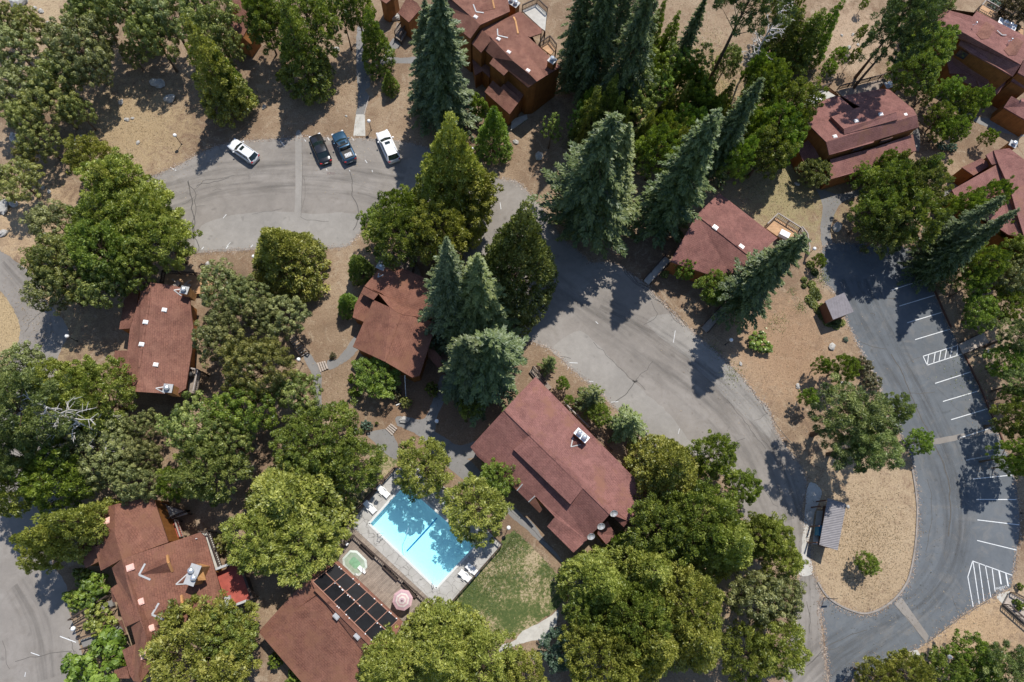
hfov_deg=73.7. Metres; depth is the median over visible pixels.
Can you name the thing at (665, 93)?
slender tree
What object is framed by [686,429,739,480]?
cedar tree
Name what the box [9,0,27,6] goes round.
rock
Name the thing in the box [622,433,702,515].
cedar tree
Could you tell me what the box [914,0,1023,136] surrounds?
townhouse
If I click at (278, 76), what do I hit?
bush
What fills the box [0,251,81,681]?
road
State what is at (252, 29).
cedar tree
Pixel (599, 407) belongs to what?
young tree
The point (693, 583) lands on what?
tree
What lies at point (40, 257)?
oak tree
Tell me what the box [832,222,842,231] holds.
rock
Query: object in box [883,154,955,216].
cedar tree
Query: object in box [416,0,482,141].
fir tree
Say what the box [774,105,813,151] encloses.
cedar tree
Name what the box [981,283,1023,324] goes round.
cedar tree
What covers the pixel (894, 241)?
cedar tree
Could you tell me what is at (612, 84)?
cedar tree
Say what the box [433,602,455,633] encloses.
cedar tree
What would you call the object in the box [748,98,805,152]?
cedar tree
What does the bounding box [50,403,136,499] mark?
oak tree
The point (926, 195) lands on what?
cedar tree
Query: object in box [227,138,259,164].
parked car
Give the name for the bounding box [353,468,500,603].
swimming pool
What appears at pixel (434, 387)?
bush
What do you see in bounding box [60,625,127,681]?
bush
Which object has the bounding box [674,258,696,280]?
young tree
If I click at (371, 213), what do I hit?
oak tree
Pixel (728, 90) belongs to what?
cedar tree
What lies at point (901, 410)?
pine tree
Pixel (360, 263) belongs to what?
cedar tree
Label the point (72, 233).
cedar tree
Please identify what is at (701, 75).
cedar tree
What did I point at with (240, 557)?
tree
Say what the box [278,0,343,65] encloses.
cedar tree
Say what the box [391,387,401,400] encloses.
bush
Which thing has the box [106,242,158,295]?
oak tree
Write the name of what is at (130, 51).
oak tree
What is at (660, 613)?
cedar tree
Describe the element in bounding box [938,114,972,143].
young tree
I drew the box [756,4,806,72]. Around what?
cedar tree
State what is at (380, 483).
fence
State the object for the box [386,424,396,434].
wooden steps
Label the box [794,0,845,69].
cedar tree
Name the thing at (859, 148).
window
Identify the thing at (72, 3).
oak tree
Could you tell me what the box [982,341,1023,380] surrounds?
cedar tree
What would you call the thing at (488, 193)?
cedar tree
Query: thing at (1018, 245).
oak tree
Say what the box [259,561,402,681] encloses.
pool house
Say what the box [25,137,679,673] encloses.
faded paint marks
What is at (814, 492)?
stone apron
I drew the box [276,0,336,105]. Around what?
cedar tree
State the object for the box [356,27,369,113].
footpath
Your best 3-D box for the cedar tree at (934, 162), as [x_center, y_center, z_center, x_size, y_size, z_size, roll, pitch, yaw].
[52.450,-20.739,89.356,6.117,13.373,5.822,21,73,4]
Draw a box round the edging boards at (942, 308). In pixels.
[913,251,951,327]
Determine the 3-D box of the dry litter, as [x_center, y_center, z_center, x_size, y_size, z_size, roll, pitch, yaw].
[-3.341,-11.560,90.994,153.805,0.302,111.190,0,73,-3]
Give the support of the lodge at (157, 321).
on the ground at (98, 334)
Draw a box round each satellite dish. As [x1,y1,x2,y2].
[587,534,594,539]
[597,523,604,529]
[610,510,617,516]
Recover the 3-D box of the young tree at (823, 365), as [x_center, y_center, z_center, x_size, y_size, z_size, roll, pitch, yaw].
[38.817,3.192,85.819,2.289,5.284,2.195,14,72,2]
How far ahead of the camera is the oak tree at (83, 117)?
88.95 m
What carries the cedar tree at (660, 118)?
on the ground at (98, 334)
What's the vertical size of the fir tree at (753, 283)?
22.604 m
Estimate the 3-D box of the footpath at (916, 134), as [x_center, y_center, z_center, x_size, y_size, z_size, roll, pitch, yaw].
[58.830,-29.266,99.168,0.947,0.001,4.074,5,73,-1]
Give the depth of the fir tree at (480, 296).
74.75 m
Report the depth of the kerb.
81.39 m
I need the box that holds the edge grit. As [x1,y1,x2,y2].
[152,133,1023,681]
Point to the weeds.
(765, 194)
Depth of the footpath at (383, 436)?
83.38 m
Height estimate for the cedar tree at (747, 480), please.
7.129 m
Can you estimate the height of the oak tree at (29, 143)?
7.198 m
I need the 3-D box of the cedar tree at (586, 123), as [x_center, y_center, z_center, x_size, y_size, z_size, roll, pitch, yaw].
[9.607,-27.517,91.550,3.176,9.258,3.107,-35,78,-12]
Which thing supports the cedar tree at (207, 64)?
on the ground at (98, 334)
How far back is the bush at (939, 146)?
98.17 m
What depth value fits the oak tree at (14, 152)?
87.80 m
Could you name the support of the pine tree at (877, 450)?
on the ground at (98, 334)
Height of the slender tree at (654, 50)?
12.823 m
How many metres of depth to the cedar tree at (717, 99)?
88.98 m
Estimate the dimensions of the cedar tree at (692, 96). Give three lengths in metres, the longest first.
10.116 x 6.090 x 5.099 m
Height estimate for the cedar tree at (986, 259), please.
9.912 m
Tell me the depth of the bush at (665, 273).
90.66 m
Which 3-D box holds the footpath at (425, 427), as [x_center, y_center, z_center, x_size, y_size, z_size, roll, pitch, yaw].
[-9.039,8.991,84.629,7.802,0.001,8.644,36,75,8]
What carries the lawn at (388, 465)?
on the ground at (98, 334)
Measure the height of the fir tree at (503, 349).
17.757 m
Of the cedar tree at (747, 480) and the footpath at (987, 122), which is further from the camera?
the footpath at (987, 122)
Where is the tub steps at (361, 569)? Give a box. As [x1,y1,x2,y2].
[358,566,365,573]
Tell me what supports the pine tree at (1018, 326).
on the ground at (98, 334)
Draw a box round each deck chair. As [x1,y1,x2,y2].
[172,279,180,286]
[184,280,191,286]
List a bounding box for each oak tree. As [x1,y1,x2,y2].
[0,0,20,39]
[0,20,40,70]
[0,61,34,127]
[0,97,46,136]
[0,156,45,203]
[0,340,46,395]
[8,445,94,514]
[10,3,50,48]
[10,143,38,166]
[11,121,64,163]
[17,232,102,301]
[18,76,82,130]
[18,198,86,245]
[18,267,86,315]
[24,48,96,108]
[41,12,118,87]
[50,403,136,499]
[55,93,98,130]
[60,0,102,40]
[66,0,117,40]
[74,258,139,309]
[86,0,154,51]
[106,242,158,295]
[107,461,162,506]
[118,40,146,70]
[121,437,164,474]
[122,8,180,72]
[124,407,165,439]
[127,0,189,50]
[154,390,225,458]
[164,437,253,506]
[176,0,241,57]
[188,18,252,67]
[190,305,244,368]
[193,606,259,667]
[197,257,254,320]
[199,410,255,471]
[204,379,279,434]
[217,329,298,406]
[219,273,271,320]
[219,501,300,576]
[239,294,278,336]
[251,293,312,340]
[268,371,323,412]
[355,206,381,237]
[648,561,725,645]
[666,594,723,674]
[711,43,742,85]
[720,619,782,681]
[723,570,793,629]
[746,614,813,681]
[754,569,806,618]
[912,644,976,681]
[923,0,956,11]
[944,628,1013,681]
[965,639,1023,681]
[984,254,1023,299]
[991,384,1023,402]
[995,232,1023,269]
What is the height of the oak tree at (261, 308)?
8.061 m
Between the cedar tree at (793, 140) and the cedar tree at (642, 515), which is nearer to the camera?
the cedar tree at (642, 515)
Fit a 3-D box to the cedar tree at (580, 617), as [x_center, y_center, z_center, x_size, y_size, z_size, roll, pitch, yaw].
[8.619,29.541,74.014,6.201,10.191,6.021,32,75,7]
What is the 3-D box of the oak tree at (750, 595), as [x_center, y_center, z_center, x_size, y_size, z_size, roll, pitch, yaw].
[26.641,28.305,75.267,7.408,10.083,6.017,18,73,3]
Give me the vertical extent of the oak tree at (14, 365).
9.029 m
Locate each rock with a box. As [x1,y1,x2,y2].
[0,199,8,214]
[0,229,8,236]
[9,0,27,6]
[9,132,18,143]
[9,201,17,207]
[149,78,164,87]
[163,94,174,102]
[392,13,399,20]
[399,416,409,422]
[535,151,542,159]
[829,343,835,349]
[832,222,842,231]
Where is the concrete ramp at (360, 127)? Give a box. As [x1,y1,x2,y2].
[353,114,364,135]
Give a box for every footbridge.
[643,253,670,284]
[701,301,727,332]
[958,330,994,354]
[1003,592,1023,621]
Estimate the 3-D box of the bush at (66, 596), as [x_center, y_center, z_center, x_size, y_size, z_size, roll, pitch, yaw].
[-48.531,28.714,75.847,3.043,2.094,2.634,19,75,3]
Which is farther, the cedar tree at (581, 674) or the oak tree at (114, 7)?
the oak tree at (114, 7)
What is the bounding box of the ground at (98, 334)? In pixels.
[0,0,1023,681]
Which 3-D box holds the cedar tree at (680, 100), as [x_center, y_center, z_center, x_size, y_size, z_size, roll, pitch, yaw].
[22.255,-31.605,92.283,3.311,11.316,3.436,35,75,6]
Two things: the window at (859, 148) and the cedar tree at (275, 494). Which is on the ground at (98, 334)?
the cedar tree at (275, 494)
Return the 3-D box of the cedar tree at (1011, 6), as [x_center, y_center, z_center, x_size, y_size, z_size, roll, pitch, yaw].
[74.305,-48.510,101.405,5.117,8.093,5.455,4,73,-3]
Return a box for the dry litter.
[23,0,974,657]
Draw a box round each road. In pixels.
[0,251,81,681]
[147,137,827,681]
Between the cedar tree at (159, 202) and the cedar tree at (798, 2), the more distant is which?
the cedar tree at (798, 2)
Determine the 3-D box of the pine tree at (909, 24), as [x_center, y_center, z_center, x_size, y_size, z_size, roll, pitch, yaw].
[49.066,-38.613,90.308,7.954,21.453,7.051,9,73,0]
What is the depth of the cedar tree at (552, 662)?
74.16 m
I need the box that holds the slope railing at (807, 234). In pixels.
[799,226,810,258]
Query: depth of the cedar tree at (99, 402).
75.70 m
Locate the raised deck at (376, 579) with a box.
[336,537,426,625]
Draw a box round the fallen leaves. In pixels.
[26,29,1012,680]
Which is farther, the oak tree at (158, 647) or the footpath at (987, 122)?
the footpath at (987, 122)
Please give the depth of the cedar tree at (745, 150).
87.23 m
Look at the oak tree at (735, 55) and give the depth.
93.48 m
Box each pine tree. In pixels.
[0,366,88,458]
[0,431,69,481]
[708,0,798,79]
[807,372,903,470]
[826,411,905,473]
[852,0,945,88]
[854,0,946,78]
[874,391,917,428]
[983,314,1023,351]
[991,363,1023,395]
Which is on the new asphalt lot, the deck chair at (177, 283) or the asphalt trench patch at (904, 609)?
the asphalt trench patch at (904, 609)
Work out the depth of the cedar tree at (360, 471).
76.63 m
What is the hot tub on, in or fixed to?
on the raised deck at (376, 579)
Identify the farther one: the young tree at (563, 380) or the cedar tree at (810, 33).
the cedar tree at (810, 33)
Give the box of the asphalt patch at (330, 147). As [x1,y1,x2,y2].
[326,144,334,150]
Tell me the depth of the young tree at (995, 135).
96.56 m
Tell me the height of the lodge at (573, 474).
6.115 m
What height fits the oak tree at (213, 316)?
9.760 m
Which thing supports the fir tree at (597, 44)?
on the ground at (98, 334)
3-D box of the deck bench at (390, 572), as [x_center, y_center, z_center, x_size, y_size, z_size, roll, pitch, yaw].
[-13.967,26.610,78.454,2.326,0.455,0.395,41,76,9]
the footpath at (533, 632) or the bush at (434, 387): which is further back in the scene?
the bush at (434, 387)
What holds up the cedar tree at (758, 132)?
on the ground at (98, 334)
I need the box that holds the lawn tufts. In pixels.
[433,530,558,635]
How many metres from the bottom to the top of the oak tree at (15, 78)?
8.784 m
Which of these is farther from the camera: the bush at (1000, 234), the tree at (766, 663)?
the bush at (1000, 234)
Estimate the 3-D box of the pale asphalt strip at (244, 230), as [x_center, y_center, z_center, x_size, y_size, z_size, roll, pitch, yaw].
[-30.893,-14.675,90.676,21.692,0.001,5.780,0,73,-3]
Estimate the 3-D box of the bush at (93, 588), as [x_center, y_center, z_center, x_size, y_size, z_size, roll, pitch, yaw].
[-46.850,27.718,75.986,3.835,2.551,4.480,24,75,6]
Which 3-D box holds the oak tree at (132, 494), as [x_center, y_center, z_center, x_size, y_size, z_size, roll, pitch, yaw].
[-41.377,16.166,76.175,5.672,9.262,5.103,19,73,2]
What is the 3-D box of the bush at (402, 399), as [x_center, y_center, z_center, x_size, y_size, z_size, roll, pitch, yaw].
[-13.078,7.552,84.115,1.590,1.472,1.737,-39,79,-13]
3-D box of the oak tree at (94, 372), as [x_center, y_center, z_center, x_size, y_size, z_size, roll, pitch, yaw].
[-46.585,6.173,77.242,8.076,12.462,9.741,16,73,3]
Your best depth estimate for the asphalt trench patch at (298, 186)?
92.79 m
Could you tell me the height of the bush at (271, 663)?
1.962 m
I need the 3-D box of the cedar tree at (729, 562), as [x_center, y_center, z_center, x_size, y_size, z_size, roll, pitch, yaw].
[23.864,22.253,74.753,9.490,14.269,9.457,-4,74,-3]
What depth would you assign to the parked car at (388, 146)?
93.45 m
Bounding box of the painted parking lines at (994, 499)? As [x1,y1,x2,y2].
[966,454,1018,549]
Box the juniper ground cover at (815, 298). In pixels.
[800,260,845,329]
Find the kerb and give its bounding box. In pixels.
[817,469,917,613]
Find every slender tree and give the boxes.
[326,0,359,50]
[540,112,562,148]
[566,101,583,140]
[623,67,660,119]
[625,93,656,140]
[629,36,659,82]
[648,37,684,108]
[648,70,674,113]
[668,45,696,96]
[685,42,713,82]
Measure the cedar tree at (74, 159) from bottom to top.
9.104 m
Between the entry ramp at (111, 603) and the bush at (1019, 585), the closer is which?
the entry ramp at (111, 603)
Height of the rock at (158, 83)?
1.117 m
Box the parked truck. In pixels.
[332,130,356,164]
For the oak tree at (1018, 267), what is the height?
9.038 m
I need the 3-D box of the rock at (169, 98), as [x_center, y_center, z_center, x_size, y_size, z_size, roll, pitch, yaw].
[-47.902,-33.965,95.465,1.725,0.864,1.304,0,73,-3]
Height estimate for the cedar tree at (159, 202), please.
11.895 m
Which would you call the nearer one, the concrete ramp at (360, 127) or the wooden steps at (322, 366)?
the wooden steps at (322, 366)
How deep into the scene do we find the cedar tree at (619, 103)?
86.47 m
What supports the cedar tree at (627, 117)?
on the ground at (98, 334)
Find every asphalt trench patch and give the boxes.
[293,130,301,233]
[895,598,928,642]
[933,428,994,443]
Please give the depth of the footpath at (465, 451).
83.53 m
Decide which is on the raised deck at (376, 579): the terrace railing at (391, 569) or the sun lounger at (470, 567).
the terrace railing at (391, 569)
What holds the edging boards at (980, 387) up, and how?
on the ground at (98, 334)
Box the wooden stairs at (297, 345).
[285,332,309,356]
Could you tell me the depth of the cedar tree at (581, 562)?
73.18 m
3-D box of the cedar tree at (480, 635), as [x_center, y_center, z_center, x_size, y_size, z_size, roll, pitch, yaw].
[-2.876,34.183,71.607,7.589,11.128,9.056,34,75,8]
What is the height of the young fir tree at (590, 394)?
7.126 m
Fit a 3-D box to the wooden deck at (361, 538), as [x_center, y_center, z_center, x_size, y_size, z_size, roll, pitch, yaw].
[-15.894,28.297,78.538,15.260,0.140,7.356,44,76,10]
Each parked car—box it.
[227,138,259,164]
[309,133,331,165]
[376,129,400,164]
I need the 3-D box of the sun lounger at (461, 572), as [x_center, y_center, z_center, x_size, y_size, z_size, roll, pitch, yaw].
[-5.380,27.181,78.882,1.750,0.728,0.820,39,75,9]
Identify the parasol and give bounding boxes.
[392,589,412,610]
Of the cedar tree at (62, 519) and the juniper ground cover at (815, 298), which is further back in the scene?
the juniper ground cover at (815, 298)
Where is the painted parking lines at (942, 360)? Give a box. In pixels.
[892,266,1004,458]
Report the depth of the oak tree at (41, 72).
86.81 m
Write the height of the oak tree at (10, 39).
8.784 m
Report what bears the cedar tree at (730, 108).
on the ground at (98, 334)
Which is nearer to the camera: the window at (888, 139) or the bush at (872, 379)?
the bush at (872, 379)
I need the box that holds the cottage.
[665,193,802,286]
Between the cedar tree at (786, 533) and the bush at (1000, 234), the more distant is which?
the bush at (1000, 234)
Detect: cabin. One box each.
[223,0,260,56]
[380,0,399,21]
[394,0,420,44]
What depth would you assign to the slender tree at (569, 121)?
91.45 m
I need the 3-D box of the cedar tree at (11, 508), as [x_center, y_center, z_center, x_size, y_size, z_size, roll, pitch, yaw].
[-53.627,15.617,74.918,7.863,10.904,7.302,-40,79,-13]
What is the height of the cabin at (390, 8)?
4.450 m
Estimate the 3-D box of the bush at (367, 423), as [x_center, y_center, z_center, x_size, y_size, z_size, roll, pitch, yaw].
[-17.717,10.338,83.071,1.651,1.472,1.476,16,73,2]
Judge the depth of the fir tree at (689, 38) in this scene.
88.69 m
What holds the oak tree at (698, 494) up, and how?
on the ground at (98, 334)
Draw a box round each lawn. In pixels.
[348,448,396,507]
[436,531,568,646]
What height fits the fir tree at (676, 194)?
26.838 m
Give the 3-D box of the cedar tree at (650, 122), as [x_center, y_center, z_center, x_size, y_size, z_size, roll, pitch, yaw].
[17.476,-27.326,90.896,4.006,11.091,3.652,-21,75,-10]
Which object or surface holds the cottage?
on the ground at (98, 334)
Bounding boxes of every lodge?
[77,498,258,681]
[112,270,216,396]
[353,250,442,381]
[471,366,649,552]
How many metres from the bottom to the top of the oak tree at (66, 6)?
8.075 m
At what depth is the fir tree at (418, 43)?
86.88 m
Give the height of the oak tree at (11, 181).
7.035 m
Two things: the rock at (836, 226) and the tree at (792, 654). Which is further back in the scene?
the rock at (836, 226)
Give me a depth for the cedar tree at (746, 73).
92.30 m
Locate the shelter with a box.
[807,498,845,549]
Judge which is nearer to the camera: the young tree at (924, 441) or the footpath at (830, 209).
the young tree at (924, 441)
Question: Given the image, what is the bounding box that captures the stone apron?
[799,482,821,575]
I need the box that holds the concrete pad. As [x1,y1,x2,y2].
[997,591,1009,603]
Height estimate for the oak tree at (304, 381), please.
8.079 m
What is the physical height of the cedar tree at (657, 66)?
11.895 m
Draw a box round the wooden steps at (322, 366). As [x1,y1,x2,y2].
[317,361,327,371]
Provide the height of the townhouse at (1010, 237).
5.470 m
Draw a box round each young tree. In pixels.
[351,357,400,399]
[479,457,520,497]
[556,376,569,390]
[564,394,574,405]
[583,402,612,427]
[610,533,624,548]
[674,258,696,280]
[692,268,731,304]
[794,157,833,187]
[796,387,819,405]
[810,355,831,374]
[811,253,826,267]
[818,58,838,77]
[826,353,864,385]
[829,46,848,64]
[843,46,862,70]
[844,160,873,186]
[850,24,868,47]
[853,550,882,576]
[857,0,868,13]
[901,427,934,455]
[914,80,939,106]
[922,99,958,131]
[926,116,954,142]
[935,75,968,103]
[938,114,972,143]
[950,83,980,115]
[956,102,980,122]
[969,84,995,112]
[976,127,1000,146]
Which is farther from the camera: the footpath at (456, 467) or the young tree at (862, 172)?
the young tree at (862, 172)
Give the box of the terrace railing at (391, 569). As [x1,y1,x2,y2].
[333,535,428,626]
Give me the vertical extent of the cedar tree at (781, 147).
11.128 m
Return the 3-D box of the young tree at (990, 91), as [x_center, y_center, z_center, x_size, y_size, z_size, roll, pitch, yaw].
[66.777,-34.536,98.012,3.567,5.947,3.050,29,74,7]
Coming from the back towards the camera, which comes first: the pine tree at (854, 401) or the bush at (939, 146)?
the bush at (939, 146)
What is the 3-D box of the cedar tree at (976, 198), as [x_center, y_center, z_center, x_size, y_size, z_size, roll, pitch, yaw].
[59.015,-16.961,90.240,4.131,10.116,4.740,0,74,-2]
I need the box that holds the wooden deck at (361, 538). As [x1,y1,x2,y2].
[321,524,433,650]
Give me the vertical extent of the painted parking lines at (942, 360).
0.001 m
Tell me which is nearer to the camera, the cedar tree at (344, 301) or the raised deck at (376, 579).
the raised deck at (376, 579)
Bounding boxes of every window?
[851,146,863,151]
[878,137,892,143]
[955,49,968,59]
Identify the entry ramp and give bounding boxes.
[67,595,116,628]
[76,624,123,649]
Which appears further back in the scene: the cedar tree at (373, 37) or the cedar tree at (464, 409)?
the cedar tree at (373, 37)
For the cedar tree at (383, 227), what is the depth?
81.72 m
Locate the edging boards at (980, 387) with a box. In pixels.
[964,355,1004,442]
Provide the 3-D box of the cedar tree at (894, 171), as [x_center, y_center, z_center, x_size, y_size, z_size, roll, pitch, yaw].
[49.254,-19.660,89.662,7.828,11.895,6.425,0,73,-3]
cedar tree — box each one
[0,455,56,518]
[9,514,93,565]
[13,533,77,574]
[14,409,67,457]
[27,356,99,414]
[30,496,124,545]
[45,388,103,419]
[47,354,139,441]
[60,131,116,174]
[62,218,148,295]
[64,190,144,264]
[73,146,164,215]
[88,164,165,225]
[104,179,184,263]
[121,205,202,273]
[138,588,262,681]
[153,466,197,502]
[179,12,257,128]
[208,74,244,111]
[211,50,258,111]
[240,0,278,55]
[240,0,295,54]
[243,445,358,555]
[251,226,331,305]
[258,502,347,588]
[268,397,364,480]
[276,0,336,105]
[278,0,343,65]
[323,437,387,493]
[335,0,378,31]
[337,293,357,319]
[348,254,376,286]
[355,620,429,681]
[360,6,395,79]
[360,203,429,271]
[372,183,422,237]
[381,69,399,97]
[393,436,454,502]
[406,595,492,681]
[409,110,490,252]
[410,197,471,270]
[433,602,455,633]
[434,157,503,238]
[439,471,514,548]
[447,620,523,681]
[456,393,486,421]
[473,105,513,165]
[480,200,559,337]
[493,648,549,681]
[537,626,586,674]
[555,544,627,622]
[557,613,647,681]
[560,585,621,641]
[566,85,605,148]
[572,115,590,157]
[575,86,601,114]
[590,596,679,681]
[591,73,618,130]
[591,570,674,665]
[594,526,675,604]
[610,91,624,125]
[620,100,631,124]
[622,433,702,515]
[622,490,700,559]
[632,109,655,162]
[632,122,684,180]
[637,53,662,97]
[648,17,656,41]
[650,109,680,143]
[650,113,679,157]
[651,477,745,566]
[652,0,667,47]
[652,32,668,63]
[653,89,676,125]
[655,116,691,163]
[656,10,680,63]
[669,80,689,121]
[673,102,707,137]
[674,54,707,90]
[677,504,754,585]
[681,75,721,126]
[686,73,709,103]
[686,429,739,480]
[694,90,724,126]
[708,70,718,89]
[716,135,759,188]
[718,80,735,115]
[720,93,727,114]
[720,95,741,125]
[722,467,763,505]
[727,125,765,179]
[738,67,787,117]
[739,47,775,93]
[741,122,800,180]
[742,101,771,138]
[742,511,795,558]
[743,510,783,553]
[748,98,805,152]
[749,57,793,103]
[751,29,773,61]
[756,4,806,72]
[757,119,808,169]
[758,540,808,577]
[763,0,804,34]
[765,69,830,123]
[769,7,826,80]
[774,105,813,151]
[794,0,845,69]
[847,186,905,238]
[851,158,927,213]
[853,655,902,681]
[855,205,917,259]
[865,148,910,191]
[868,152,944,197]
[872,146,904,172]
[873,183,953,251]
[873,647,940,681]
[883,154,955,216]
[884,41,942,95]
[897,18,961,82]
[930,227,988,276]
[937,186,988,222]
[949,264,999,300]
[952,243,1013,288]
[961,294,1004,334]
[969,175,1018,213]
[979,438,1023,471]
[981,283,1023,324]
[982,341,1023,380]
[984,397,1023,439]
[992,454,1023,478]
[995,0,1023,31]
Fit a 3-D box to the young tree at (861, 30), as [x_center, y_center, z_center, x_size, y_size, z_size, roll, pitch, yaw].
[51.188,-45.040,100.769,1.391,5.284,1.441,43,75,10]
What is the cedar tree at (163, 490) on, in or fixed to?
on the ground at (98, 334)
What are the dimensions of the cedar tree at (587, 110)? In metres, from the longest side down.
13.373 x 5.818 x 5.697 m
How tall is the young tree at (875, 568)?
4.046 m
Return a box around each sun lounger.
[363,500,376,513]
[376,485,390,498]
[458,569,471,581]
[465,562,479,575]
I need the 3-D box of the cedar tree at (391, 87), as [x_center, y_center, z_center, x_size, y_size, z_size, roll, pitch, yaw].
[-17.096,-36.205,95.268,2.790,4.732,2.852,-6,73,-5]
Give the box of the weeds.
[7,18,1007,413]
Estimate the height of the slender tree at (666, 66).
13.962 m
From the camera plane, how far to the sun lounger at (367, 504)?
80.55 m
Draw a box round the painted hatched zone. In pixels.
[967,561,1010,604]
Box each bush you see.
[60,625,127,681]
[61,589,85,612]
[72,567,92,586]
[73,571,110,609]
[83,600,118,637]
[213,533,226,553]
[267,652,283,668]
[275,71,282,82]
[284,669,300,681]
[347,373,356,383]
[348,386,360,396]
[360,419,372,430]
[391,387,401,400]
[399,396,412,408]
[424,381,438,397]
[468,91,489,121]
[660,271,668,278]
[748,330,772,352]
[855,355,874,373]
[862,371,882,389]
[936,141,948,150]
[947,143,957,152]
[989,0,1000,9]
[997,217,1021,238]
[1011,598,1023,610]
[1016,582,1023,590]
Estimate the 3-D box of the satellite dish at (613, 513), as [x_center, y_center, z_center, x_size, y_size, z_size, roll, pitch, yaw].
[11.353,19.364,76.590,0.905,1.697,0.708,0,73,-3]
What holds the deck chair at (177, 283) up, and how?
on the lodge at (157, 321)
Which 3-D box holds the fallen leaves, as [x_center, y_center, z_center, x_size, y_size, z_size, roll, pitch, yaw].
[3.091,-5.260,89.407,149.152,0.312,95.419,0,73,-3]
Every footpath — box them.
[304,353,321,405]
[327,336,357,369]
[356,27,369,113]
[367,429,397,458]
[368,38,415,66]
[395,375,444,440]
[431,440,503,497]
[434,432,476,458]
[465,466,583,586]
[499,610,558,651]
[816,186,868,246]
[913,128,919,151]
[931,90,1023,136]
[944,183,955,195]
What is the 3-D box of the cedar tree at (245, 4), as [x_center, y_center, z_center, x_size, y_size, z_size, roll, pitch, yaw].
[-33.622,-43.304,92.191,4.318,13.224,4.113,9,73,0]
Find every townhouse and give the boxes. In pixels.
[447,0,559,130]
[790,72,918,189]
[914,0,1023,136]
[942,140,1023,281]
[1003,232,1021,252]
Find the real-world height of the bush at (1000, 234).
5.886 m
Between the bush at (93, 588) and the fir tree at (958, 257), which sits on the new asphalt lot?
the fir tree at (958, 257)
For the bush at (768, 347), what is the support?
on the ground at (98, 334)
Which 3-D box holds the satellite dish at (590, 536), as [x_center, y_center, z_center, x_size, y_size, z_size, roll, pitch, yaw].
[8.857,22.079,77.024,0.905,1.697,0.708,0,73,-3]
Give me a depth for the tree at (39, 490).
71.63 m
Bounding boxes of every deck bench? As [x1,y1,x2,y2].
[359,544,374,558]
[382,565,398,580]
[401,582,416,597]
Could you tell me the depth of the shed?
88.39 m
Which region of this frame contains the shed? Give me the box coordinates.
[818,293,853,323]
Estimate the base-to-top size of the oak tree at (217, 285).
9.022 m
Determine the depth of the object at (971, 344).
89.96 m
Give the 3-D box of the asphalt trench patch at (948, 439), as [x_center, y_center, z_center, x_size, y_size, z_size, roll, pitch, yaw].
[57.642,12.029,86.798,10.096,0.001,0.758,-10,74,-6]
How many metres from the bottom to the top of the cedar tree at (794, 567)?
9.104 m
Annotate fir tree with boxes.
[407,0,468,133]
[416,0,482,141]
[417,236,464,355]
[434,252,527,349]
[438,331,493,420]
[444,315,529,427]
[526,110,637,257]
[537,355,556,377]
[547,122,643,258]
[554,0,619,106]
[555,0,595,94]
[571,383,605,421]
[587,0,639,67]
[589,0,659,125]
[606,403,648,443]
[625,107,722,249]
[659,0,707,90]
[704,77,765,191]
[706,231,811,335]
[896,225,1002,294]
[905,207,1019,285]
[914,195,1005,256]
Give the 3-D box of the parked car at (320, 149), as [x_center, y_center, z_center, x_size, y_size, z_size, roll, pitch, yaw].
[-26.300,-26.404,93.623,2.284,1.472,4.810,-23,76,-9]
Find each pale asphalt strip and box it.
[194,211,360,249]
[552,331,698,459]
[647,314,771,437]
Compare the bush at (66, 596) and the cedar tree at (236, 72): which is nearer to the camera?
the bush at (66, 596)
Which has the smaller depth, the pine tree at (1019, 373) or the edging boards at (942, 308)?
the pine tree at (1019, 373)
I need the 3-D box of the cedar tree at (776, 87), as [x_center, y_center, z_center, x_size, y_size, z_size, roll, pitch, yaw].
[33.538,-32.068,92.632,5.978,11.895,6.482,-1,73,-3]
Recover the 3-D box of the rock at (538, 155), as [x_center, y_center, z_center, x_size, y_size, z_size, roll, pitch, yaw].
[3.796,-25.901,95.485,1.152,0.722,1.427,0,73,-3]
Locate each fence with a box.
[341,467,395,525]
[419,537,502,637]
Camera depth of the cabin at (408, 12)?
97.54 m
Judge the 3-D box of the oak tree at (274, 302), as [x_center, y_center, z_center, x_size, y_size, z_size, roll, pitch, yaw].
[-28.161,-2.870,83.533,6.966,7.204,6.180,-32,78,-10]
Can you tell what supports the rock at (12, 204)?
on the ground at (98, 334)
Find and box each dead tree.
[17,391,142,453]
[736,0,794,85]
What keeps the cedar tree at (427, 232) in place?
on the ground at (98, 334)
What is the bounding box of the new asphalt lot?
[819,242,1019,681]
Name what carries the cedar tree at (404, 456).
on the ground at (98, 334)
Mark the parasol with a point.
(402, 599)
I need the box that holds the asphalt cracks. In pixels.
[2,162,987,668]
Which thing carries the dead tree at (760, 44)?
on the ground at (98, 334)
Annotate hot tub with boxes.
[342,550,366,575]
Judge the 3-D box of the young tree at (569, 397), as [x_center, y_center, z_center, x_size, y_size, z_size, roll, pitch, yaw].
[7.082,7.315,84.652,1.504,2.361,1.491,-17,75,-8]

